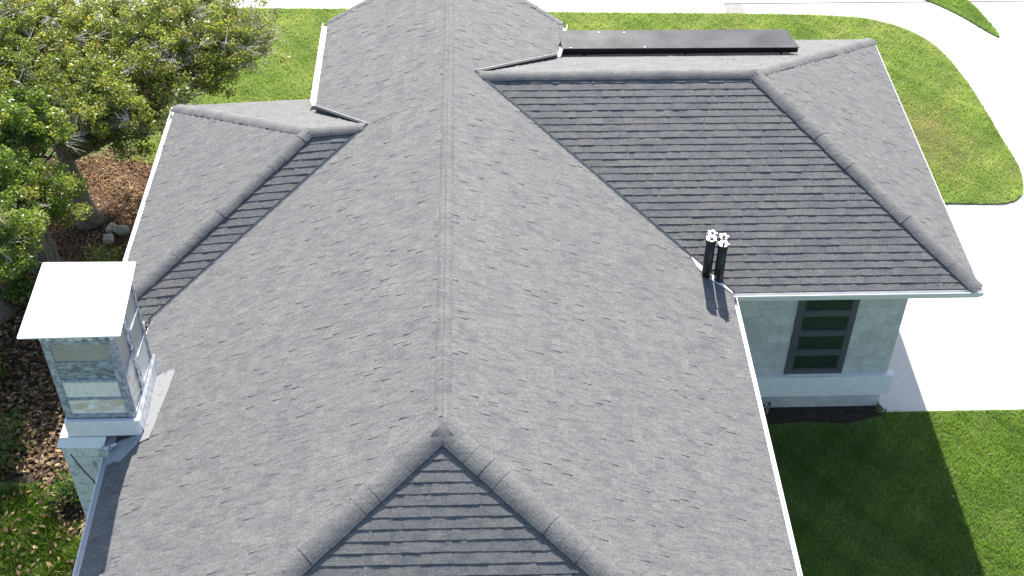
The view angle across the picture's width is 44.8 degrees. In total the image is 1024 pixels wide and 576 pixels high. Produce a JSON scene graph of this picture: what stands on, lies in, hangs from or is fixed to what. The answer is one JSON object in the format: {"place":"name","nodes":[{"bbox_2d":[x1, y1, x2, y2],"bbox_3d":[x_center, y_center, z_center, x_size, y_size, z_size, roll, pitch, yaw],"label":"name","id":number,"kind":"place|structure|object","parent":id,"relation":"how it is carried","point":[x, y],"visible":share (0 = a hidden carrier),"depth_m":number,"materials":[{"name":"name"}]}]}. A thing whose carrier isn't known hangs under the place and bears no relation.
{"place":"outdoors","nodes":[
{"label":"outdoors","id":0,"kind":"place"},
{"bbox_2d":[0,479,82,575],"bbox_3d":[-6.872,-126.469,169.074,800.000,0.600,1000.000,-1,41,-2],"label":"ground","id":1,"kind":"structure","parent":0,"point":[3,484],"depth_m":20.88,"materials":[{"name":"green plant"}]},
{"bbox_2d":[1,486,83,575],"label":"fallen leaves","id":2,"kind":"object","parent":1,"relation":"on","point":[36,531],"visible":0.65,"depth_m":20.70,"materials":[{"name":"brown plant"}]},
{"bbox_2d":[0,156,147,530],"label":"leaf bed","id":3,"kind":"object","parent":1,"relation":"on","point":[24,476],"visible":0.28,"depth_m":22.74,"materials":[{"name":"plant"}]},
{"bbox_2d":[0,347,10,385],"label":"shrub","id":4,"kind":"object","parent":3,"relation":"on","point":[3,369],"visible":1,"depth_m":23.47,"materials":[{"name":"green plant"}]},
{"bbox_2d":[0,268,36,308],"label":"shrub","id":5,"kind":"object","parent":3,"relation":"on","point":[16,290],"visible":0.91,"depth_m":24.79,"materials":[{"name":"green plant"}]},
{"bbox_2d":[0,397,40,485],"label":"shrub","id":6,"kind":"object","parent":3,"relation":"on","point":[6,442],"visible":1,"depth_m":22.03,"materials":[{"name":"green plant"}]},
{"bbox_2d":[0,131,92,324],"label":"tree","id":7,"kind":"object","parent":3,"relation":"on","point":[21,223],"visible":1,"depth_m":22.77,"materials":[{"name":"green plant"}]},
{"bbox_2d":[41,462,81,513],"bbox_3d":[-7.559,3.366,21.205,1.057,0.595,0.924,-24,47,-25],"label":"shrub","id":8,"kind":"object","parent":3,"relation":"on","point":[68,491],"visible":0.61,"depth_m":21.08,"materials":[{"name":"green plant"}]},
{"bbox_2d":[0,147,155,292],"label":"mulch bed","id":9,"kind":"object","parent":3,"relation":"on","point":[99,206],"visible":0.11,"depth_m":27.72,"materials":[{"name":"wood chips"},{"name":"bark"}]},
{"bbox_2d":[0,0,89,276],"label":"tree","id":10,"kind":"object","parent":9,"relation":"on","point":[18,119],"visible":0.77,"depth_m":23.75,"materials":[{"name":"green plant"}]},
{"bbox_2d":[40,214,61,261],"bbox_3d":[-9.317,-0.806,25.019,0.400,1.896,0.380,-1,41,-2],"label":"trunk","id":11,"kind":"object","parent":9,"relation":"on","point":[51,252],"visible":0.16,"depth_m":24.92,"materials":[{"name":"grey plant"}]},
{"bbox_2d":[64,219,118,244],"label":"black soil","id":12,"kind":"structure","parent":9,"relation":"on","point":[98,231],"depth_m":26.72,"materials":[{"name":"black soil"}]},
{"bbox_2d":[0,0,294,230],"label":"tree","id":13,"kind":"object","parent":12,"relation":"on","point":[112,84],"visible":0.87,"depth_m":25.76,"materials":[{"name":"green plant"}]},
{"bbox_2d":[79,240,127,261],"bbox_3d":[-8.479,-0.654,25.824,0.966,0.524,0.973,10,42,10],"label":"shrub","id":14,"kind":"object","parent":9,"relation":"on","point":[95,254],"visible":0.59,"depth_m":25.88,"materials":[{"name":"green plant"}]},
{"bbox_2d":[103,233,113,244],"bbox_3d":[-8.610,-1.035,26.514,0.221,0.155,0.287,-5,42,-7],"label":"rock","id":15,"kind":"object","parent":9,"relation":"on","point":[109,237],"visible":0.97,"depth_m":26.43,"materials":[{"name":"grey stone"}]},
{"bbox_2d":[105,223,115,232],"bbox_3d":[-8.638,-1.280,26.792,0.212,0.157,0.278,12,43,13],"label":"rock","id":16,"kind":"object","parent":9,"relation":"on","point":[108,229],"visible":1,"depth_m":26.71,"materials":[{"name":"grey stone"}]},
{"bbox_2d":[112,225,128,235],"bbox_3d":[-8.423,-1.248,26.744,0.307,0.262,0.332,-27,48,-28],"label":"rock","id":17,"kind":"object","parent":9,"relation":"on","point":[120,230],"visible":1,"depth_m":26.65,"materials":[{"name":"grey stone"}]},
{"bbox_2d":[17,0,983,575],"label":"house","id":18,"kind":"structure","parent":1,"relation":"on","point":[457,288],"depth_m":19.04,"materials":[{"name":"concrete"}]},
{"bbox_2d":[559,29,799,55],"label":"roof panel","id":19,"kind":"structure","parent":18,"relation":"attached to","point":[591,42],"depth_m":24.47,"materials":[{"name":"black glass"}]},
{"bbox_2d":[784,299,859,374],"bbox_3d":[5.439,0.805,21.801,1.040,1.978,0.075,-1,41,-2],"label":"window","id":20,"kind":"structure","parent":18,"relation":"in","point":[822,330],"depth_m":21.84,"materials":[{"name":"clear glass"}]},
{"bbox_2d":[1,6,1023,204],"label":"back lawn","id":21,"kind":"structure","parent":0,"point":[925,150],"depth_m":30.80,"materials":[{"name":"plant"}]},
{"bbox_2d":[55,0,1023,12],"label":"sidewalk","id":22,"kind":"structure","parent":0,"point":[671,6],"depth_m":34.41,"materials":[{"name":"concrete"}]},
{"bbox_2d":[268,0,1023,403],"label":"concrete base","id":23,"kind":"object","parent":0,"point":[734,8],"visible":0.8,"depth_m":34.56,"materials":[{"name":"white concrete"}]},
{"bbox_2d":[764,404,882,424],"bbox_3d":[5.219,2.359,22.882,3.350,0.020,0.500,-1,41,-2],"label":"soil strip","id":24,"kind":"object","parent":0,"point":[825,414],"visible":0.69,"depth_m":22.91,"materials":[{"name":"brown soil"}]},
{"bbox_2d":[763,402,771,413],"bbox_3d":[4.676,2.193,22.834,0.183,0.320,0.175,30,49,29],"label":"weed","id":25,"kind":"object","parent":24,"relation":"on","point":[767,408],"visible":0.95,"depth_m":22.82,"materials":[{"name":"green plant"}]},
{"bbox_2d":[874,404,885,415],"bbox_3d":[6.795,2.235,22.899,0.230,0.235,0.315,19,45,20],"label":"weed","id":26,"kind":"object","parent":24,"relation":"on","point":[880,410],"visible":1,"depth_m":22.90,"materials":[{"name":"green plant"}]},
{"bbox_2d":[742,2,1023,411],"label":"driveway","id":27,"kind":"structure","parent":0,"point":[951,354],"depth_m":25.97,"materials":[{"name":"concrete"}]},
{"bbox_2d":[767,407,1023,575],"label":"lawn","id":28,"kind":"structure","parent":0,"point":[878,419],"depth_m":21.51,"materials":[{"name":"plant"}]},
{"bbox_2d":[895,87,1002,192],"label":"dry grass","id":29,"kind":"structure","parent":0,"point":[936,138],"depth_m":29.50,"materials":[{"name":"green plant"}]},
{"bbox_2d":[926,0,999,36],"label":"verge lawn","id":30,"kind":"structure","parent":0,"point":[963,1],"depth_m":34.16,"materials":[{"name":"plant"}]}
]}

